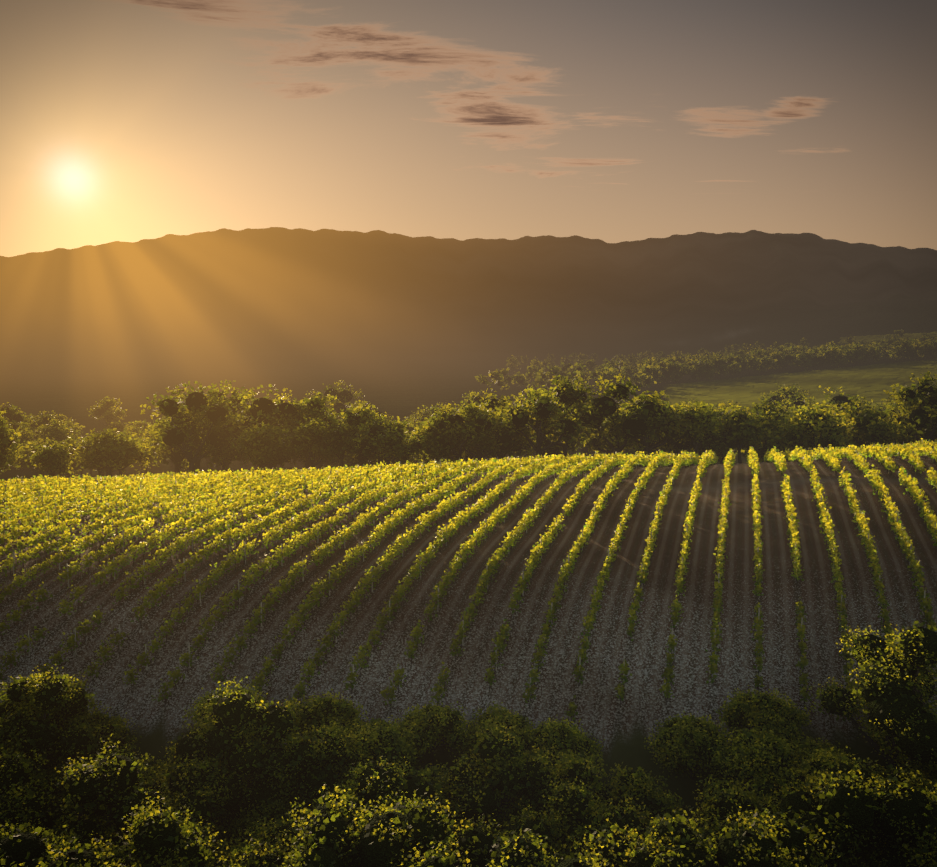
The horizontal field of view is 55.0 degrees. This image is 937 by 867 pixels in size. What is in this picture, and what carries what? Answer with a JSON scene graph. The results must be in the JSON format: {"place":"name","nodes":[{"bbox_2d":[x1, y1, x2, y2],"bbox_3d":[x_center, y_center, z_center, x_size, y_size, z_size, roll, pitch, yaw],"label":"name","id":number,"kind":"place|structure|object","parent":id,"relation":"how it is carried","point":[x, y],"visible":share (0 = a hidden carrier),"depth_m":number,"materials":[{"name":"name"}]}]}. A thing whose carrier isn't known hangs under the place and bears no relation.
{"place":"outdoors","nodes":[
{"label":"outdoors","id":0,"kind":"place"},
{"bbox_2d":[0,227,936,866],"bbox_3d":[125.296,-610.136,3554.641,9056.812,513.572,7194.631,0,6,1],"label":"terrain","id":1,"kind":"structure","parent":0,"point":[390,325],"depth_m":74.46,"materials":[{"name":"brown soil"}]},
{"bbox_2d":[0,621,936,866],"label":"trees","id":2,"kind":"object","parent":1,"relation":"on","point":[94,800],"visible":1,"depth_m":38.02,"materials":[{"name":"green plant"}]},
{"bbox_2d":[0,438,936,723],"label":"grapevines","id":3,"kind":"object","parent":1,"relation":"on","point":[146,488],"visible":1,"depth_m":63.41,"materials":[{"name":"green plant"}]},
{"bbox_2d":[0,371,936,477],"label":"trees","id":4,"kind":"object","parent":1,"relation":"on","point":[563,417],"visible":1,"depth_m":151.11,"materials":[{"name":"green plant"}]},
{"bbox_2d":[474,329,936,394],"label":"tree belts","id":5,"kind":"object","parent":1,"relation":"on","point":[643,369],"visible":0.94,"depth_m":588.73,"materials":[{"name":"green plant"}]},
{"bbox_2d":[663,331,936,412],"bbox_3d":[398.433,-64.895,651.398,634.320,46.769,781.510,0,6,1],"label":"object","id":6,"kind":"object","parent":1,"relation":"on","point":[870,382],"visible":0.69,"depth_m":460.33,"materials":[{"name":"green plant"}]},
{"bbox_2d":[0,0,936,256],"label":"sky","id":7,"kind":"structure","parent":0,"point":[609,121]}
]}

